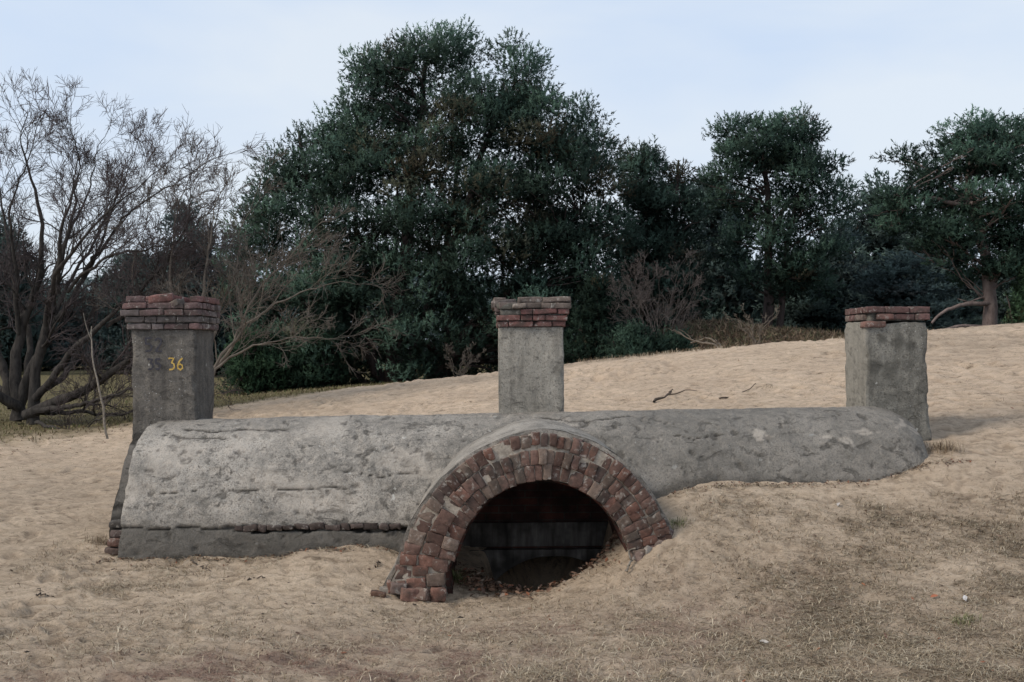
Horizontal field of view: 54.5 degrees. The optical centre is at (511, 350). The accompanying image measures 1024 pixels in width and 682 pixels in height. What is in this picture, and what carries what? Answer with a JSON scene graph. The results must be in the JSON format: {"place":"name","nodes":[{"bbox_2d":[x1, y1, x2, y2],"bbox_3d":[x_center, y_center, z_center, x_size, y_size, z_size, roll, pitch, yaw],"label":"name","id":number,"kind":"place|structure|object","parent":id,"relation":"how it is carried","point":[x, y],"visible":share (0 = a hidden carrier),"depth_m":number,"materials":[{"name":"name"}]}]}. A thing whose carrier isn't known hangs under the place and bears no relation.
{"place":"outdoors","nodes":[
{"label":"outdoors","id":0,"kind":"place"},
{"bbox_2d":[0,347,1013,681],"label":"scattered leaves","id":1,"kind":"object","parent":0,"point":[548,615],"visible":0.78,"depth_m":6.01,"materials":[{"name":"brown plant"}]},
{"bbox_2d":[0,323,1023,681],"bbox_3d":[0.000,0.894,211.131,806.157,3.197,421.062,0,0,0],"label":"ground","id":2,"kind":"structure","parent":0,"point":[964,381],"depth_m":6.63,"materials":[{"name":"beige sand"}]},
{"bbox_2d":[0,207,56,370],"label":"pine tree","id":3,"kind":"object","parent":2,"relation":"on","point":[7,341],"visible":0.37,"depth_m":39.84,"materials":[{"name":"green plant"}]},
{"bbox_2d":[8,279,80,371],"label":"pine tree","id":4,"kind":"object","parent":2,"relation":"on","point":[55,362],"visible":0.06,"depth_m":44.75,"materials":[{"name":"green plant"}]},
{"bbox_2d":[36,588,53,596],"bbox_3d":[-3.029,1.571,6.449,0.108,0.072,0.055,0,0,-26],"label":"stick","id":5,"kind":"object","parent":2,"relation":"on","point":[40,593],"visible":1,"depth_m":6.43,"materials":[{"name":"brown wood"}]},
{"bbox_2d":[40,289,114,369],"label":"pine tree","id":6,"kind":"object","parent":2,"relation":"on","point":[75,324],"visible":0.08,"depth_m":46.82,"materials":[{"name":"green plant"}]},
{"bbox_2d":[63,377,127,414],"bbox_3d":[-7.891,0.846,19.109,0.694,0.798,1.383,0,0,24],"label":"bare shrub","id":7,"kind":"object","parent":2,"relation":"on","point":[97,392],"visible":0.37,"depth_m":18.97,"materials":[{"name":"brown plant"}]},
{"bbox_2d":[83,313,108,438],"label":"dead sapling","id":8,"kind":"object","parent":2,"relation":"on","point":[104,424],"visible":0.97,"depth_m":14.02,"materials":[{"name":"brown wood"}]},
{"bbox_2d":[83,534,108,544],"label":"grass tuft","id":9,"kind":"object","parent":2,"relation":"on","point":[97,540],"visible":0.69,"depth_m":7.55,"materials":[{"name":"beige plant"}]},
{"bbox_2d":[80,249,159,372],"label":"pine tree","id":10,"kind":"object","parent":2,"relation":"on","point":[114,334],"visible":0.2,"depth_m":41.04,"materials":[{"name":"green plant"}]},
{"bbox_2d":[0,66,269,428],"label":"oak tree","id":11,"kind":"object","parent":2,"relation":"on","point":[17,390],"visible":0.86,"depth_m":16.80,"materials":[{"name":"brown plant"}]},
{"bbox_2d":[141,194,229,365],"bbox_3d":[-12.479,-2.176,37.931,3.770,7.611,3.782,0,0,1],"label":"pine tree","id":12,"kind":"object","parent":2,"relation":"on","point":[166,217],"visible":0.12,"depth_m":37.71,"materials":[{"name":"green plant"}]},
{"bbox_2d":[190,560,210,571],"bbox_3d":[-2.219,1.531,7.088,0.304,0.046,0.071,0,0,35],"label":"stick","id":13,"kind":"object","parent":2,"relation":"on","point":[202,566],"visible":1,"depth_m":7.07,"materials":[{"name":"brown wood"}]},
{"bbox_2d":[207,270,267,374],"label":"pine tree","id":14,"kind":"object","parent":2,"relation":"on","point":[226,339],"visible":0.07,"depth_m":39.13,"materials":[{"name":"green plant"}]},
{"bbox_2d":[83,121,408,378],"bbox_3d":[-4.536,-1.272,15.718,5.477,4.803,2.789,0,0,25],"label":"thorn tree","id":15,"kind":"object","parent":2,"relation":"on","point":[220,362],"visible":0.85,"depth_m":15.71,"materials":[{"name":"brown plant"}]},
{"bbox_2d":[214,326,297,395],"bbox_3d":[-6.184,0.324,24.011,2.125,2.085,1.856,0,0,0],"label":"evergreen shrub","id":16,"kind":"object","parent":2,"relation":"on","point":[255,366],"visible":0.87,"depth_m":23.75,"materials":[{"name":"green plant"}]},
{"bbox_2d":[275,323,366,389],"bbox_3d":[-4.723,0.253,24.564,2.319,1.991,2.100,0,0,0],"label":"evergreen shrub","id":17,"kind":"object","parent":2,"relation":"on","point":[339,376],"visible":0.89,"depth_m":24.14,"materials":[{"name":"green plant"}]},
{"bbox_2d":[0,331,707,442],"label":"meadow grass","id":18,"kind":"structure","parent":2,"relation":"on","point":[224,397],"depth_m":19.72,"materials":[{"name":"plant"}]},
{"bbox_2d":[370,590,385,597],"bbox_3d":[-0.880,1.600,6.545,0.107,0.052,0.065,0,0,0],"label":"brick fragment","id":19,"kind":"object","parent":2,"relation":"on","point":[382,594],"visible":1,"depth_m":6.52,"materials":[{"name":"red brick"}]},
{"bbox_2d":[207,13,645,387],"bbox_3d":[-2.265,-3.572,27.015,11.974,10.402,8.144,0,0,0],"label":"pine tree","id":20,"kind":"object","parent":2,"relation":"on","point":[551,237],"visible":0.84,"depth_m":25.43,"materials":[{"name":"green plant"}]},
{"bbox_2d":[451,567,472,585],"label":"grass tuft","id":21,"kind":"object","parent":2,"relation":"on","point":[456,577],"visible":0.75,"depth_m":7.00,"materials":[{"name":"plant"}]},
{"bbox_2d":[443,341,486,376],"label":"bare shrub","id":22,"kind":"object","parent":2,"relation":"on","point":[463,360],"visible":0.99,"depth_m":21.96,"materials":[{"name":"plant"}]},
{"bbox_2d":[6,558,952,681],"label":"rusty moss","id":23,"kind":"object","parent":2,"relation":"on","point":[426,647],"visible":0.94,"depth_m":5.20,"materials":[{"name":"brown plant"}]},
{"bbox_2d":[2,516,1013,674],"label":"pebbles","id":24,"kind":"object","parent":2,"relation":"on","point":[386,597],"visible":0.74,"depth_m":6.18,"materials":[{"name":"grey stone"}]},
{"bbox_2d":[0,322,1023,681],"bbox_3d":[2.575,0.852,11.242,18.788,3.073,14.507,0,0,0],"label":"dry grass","id":25,"kind":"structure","parent":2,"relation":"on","point":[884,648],"depth_m":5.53,"materials":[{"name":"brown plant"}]},
{"bbox_2d":[0,345,1023,681],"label":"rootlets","id":26,"kind":"object","parent":2,"relation":"on","point":[436,603],"visible":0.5,"depth_m":5.83,"materials":[{"name":"brown plant"}]},
{"bbox_2d":[104,293,931,601],"bbox_3d":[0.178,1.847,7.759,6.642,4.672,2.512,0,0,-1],"label":"brick bunker","id":27,"kind":"object","parent":2,"relation":"on","point":[530,469],"visible":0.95,"depth_m":7.61,"materials":[{"name":"concrete"}]},
{"bbox_2d":[45,249,1008,363],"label":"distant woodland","id":28,"kind":"object","parent":2,"relation":"on","point":[87,281],"depth_m":59.14,"materials":[{"name":"green plant"}]},
{"bbox_2d":[91,458,971,565],"bbox_3d":[0.227,1.183,7.305,6.565,0.746,0.260,0,0,-3],"label":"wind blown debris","id":29,"kind":"object","parent":2,"relation":"on","point":[99,561],"visible":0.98,"depth_m":7.27,"materials":[{"name":"brown plant"}]},
{"bbox_2d":[452,530,619,598],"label":"leaf litter","id":30,"kind":"object","parent":2,"relation":"on","point":[478,581],"visible":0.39,"depth_m":6.91,"materials":[{"name":"brown plant"}]},
{"bbox_2d":[563,271,633,362],"bbox_3d":[2.058,-0.518,24.023,2.044,2.920,1.875,0,0,0],"label":"evergreen shrub","id":31,"kind":"object","parent":2,"relation":"on","point":[592,321],"visible":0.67,"depth_m":23.76,"materials":[{"name":"green plant"}]},
{"bbox_2d":[624,547,635,571],"bbox_3d":[0.768,1.374,6.541,0.044,0.138,0.174,0,0,26],"label":"stick","id":32,"kind":"object","parent":2,"relation":"on","point":[629,562],"visible":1,"depth_m":6.54,"materials":[{"name":"brown wood"}]},
{"bbox_2d":[596,317,673,357],"bbox_3d":[2.773,0.005,21.964,1.815,1.496,1.772,0,0,0],"label":"evergreen shrub","id":33,"kind":"object","parent":2,"relation":"on","point":[638,339],"visible":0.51,"depth_m":21.79,"materials":[{"name":"green plant"}]},
{"bbox_2d":[606,249,710,336],"bbox_3d":[3.337,-0.987,23.068,2.422,2.850,1.890,0,0,0],"label":"bare shrub","id":34,"kind":"object","parent":2,"relation":"on","point":[648,298],"visible":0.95,"depth_m":22.94,"materials":[{"name":"plant"}]},
{"bbox_2d":[603,134,722,333],"bbox_3d":[4.330,-2.817,30.019,4.080,7.378,3.477,0,0,0],"label":"pine tree","id":35,"kind":"object","parent":2,"relation":"on","point":[653,200],"visible":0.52,"depth_m":29.45,"materials":[{"name":"green plant"}]},
{"bbox_2d":[653,389,696,402],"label":"dead branch","id":36,"kind":"object","parent":2,"relation":"on","point":[659,398],"visible":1,"depth_m":11.34,"materials":[{"name":"brown wood"}]},
{"bbox_2d":[654,322,700,351],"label":"evergreen shrub","id":37,"kind":"object","parent":2,"relation":"on","point":[679,341],"visible":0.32,"depth_m":22.25,"materials":[{"name":"green plant"}]},
{"bbox_2d":[669,516,692,529],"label":"grass tuft","id":38,"kind":"object","parent":2,"relation":"on","point":[678,523],"visible":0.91,"depth_m":6.75,"materials":[{"name":"beige plant"}]},
{"bbox_2d":[668,328,717,347],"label":"dead branch","id":39,"kind":"object","parent":2,"relation":"on","point":[708,343],"visible":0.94,"depth_m":18.30,"materials":[{"name":"grey wood"}]},
{"bbox_2d":[690,336,721,347],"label":"dead branch","id":40,"kind":"object","parent":2,"relation":"on","point":[711,339],"visible":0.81,"depth_m":18.71,"materials":[{"name":"grey wood"}]},
{"bbox_2d":[673,174,763,326],"bbox_3d":[7.654,-2.800,38.010,5.497,8.114,5.028,0,0,-21],"label":"pine tree","id":41,"kind":"object","parent":2,"relation":"on","point":[733,296],"visible":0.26,"depth_m":36.89,"materials":[{"name":"green plant"}]},
{"bbox_2d":[654,316,844,350],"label":"dry grass","id":42,"kind":"structure","parent":2,"relation":"on","point":[726,332],"depth_m":26.41,"materials":[{"name":"brown plant"}]},
{"bbox_2d":[726,283,775,314],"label":"pine tree","id":43,"kind":"object","parent":2,"relation":"on","point":[762,302],"depth_m":39.19,"materials":[{"name":"green plant"}]},
{"bbox_2d":[723,303,779,344],"bbox_3d":[4.694,-0.454,19.518,1.106,0.956,0.868,0,0,0],"label":"bare shrub","id":44,"kind":"object","parent":2,"relation":"on","point":[752,338],"visible":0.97,"depth_m":19.45,"materials":[{"name":"brown plant"}]},
{"bbox_2d":[690,100,866,327],"bbox_3d":[8.335,-3.654,31.067,5.457,8.112,4.590,0,0,0],"label":"pine tree","id":45,"kind":"object","parent":2,"relation":"on","point":[758,150],"visible":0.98,"depth_m":30.40,"materials":[{"name":"green plant"}]},
{"bbox_2d":[749,259,845,332],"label":"pine tree","id":46,"kind":"object","parent":2,"relation":"on","point":[800,311],"visible":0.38,"depth_m":34.13,"materials":[{"name":"green plant"}]},
{"bbox_2d":[806,216,878,330],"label":"pine tree","id":47,"kind":"object","parent":2,"relation":"on","point":[850,270],"visible":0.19,"depth_m":35.09,"materials":[{"name":"green plant"}]},
{"bbox_2d":[822,168,926,283],"bbox_3d":[15.008,-3.113,39.841,5.551,8.641,4.937,0,0,4],"label":"pine tree","id":48,"kind":"object","parent":2,"relation":"on","point":[875,246],"visible":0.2,"depth_m":39.34,"materials":[{"name":"green plant"}]},
{"bbox_2d":[834,248,975,330],"bbox_3d":[12.995,-1.349,33.107,4.464,4.153,4.478,0,0,-19],"label":"shrub","id":49,"kind":"object","parent":2,"relation":"on","point":[902,291],"visible":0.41,"depth_m":32.38,"materials":[{"name":"green plant"}]},
{"bbox_2d":[877,212,983,325],"bbox_3d":[15.724,-2.202,36.999,4.906,6.304,4.487,0,0,12],"label":"pine tree","id":50,"kind":"object","parent":2,"relation":"on","point":[967,315],"visible":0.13,"depth_m":36.20,"materials":[{"name":"green plant"}]},
{"bbox_2d":[858,104,1023,328],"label":"pine tree","id":51,"kind":"object","parent":2,"relation":"on","point":[983,147],"visible":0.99,"depth_m":25.58,"materials":[{"name":"green plant"}]},
{"bbox_2d":[924,438,966,456],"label":"grass tuft","id":52,"kind":"object","parent":2,"relation":"on","point":[940,445],"visible":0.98,"depth_m":7.78,"materials":[{"name":"beige plant"}]},
{"bbox_2d":[949,612,989,625],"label":"grass tuft","id":53,"kind":"object","parent":2,"relation":"on","point":[965,621],"visible":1,"depth_m":5.43,"materials":[{"name":"beige plant"}]},
{"bbox_2d":[969,275,1023,324],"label":"pine tree","id":54,"kind":"object","parent":2,"relation":"on","point":[1001,290],"visible":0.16,"depth_m":32.66,"materials":[{"name":"green plant"}]},
{"bbox_2d":[1000,261,1023,323],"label":"evergreen shrub","id":55,"kind":"object","parent":2,"relation":"on","point":[1018,317],"visible":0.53,"depth_m":24.91,"materials":[{"name":"green plant"}]},
{"bbox_2d":[0,0,1023,348],"label":"sky","id":56,"kind":"structure","parent":0,"point":[879,72],"materials":[{"name":"blue"}]},
{"bbox_2d":[577,335,844,362],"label":"crest grass","id":57,"kind":"structure","parent":0,"point":[656,353],"depth_m":17.54,"materials":[{"name":"brown plant"}]}
]}

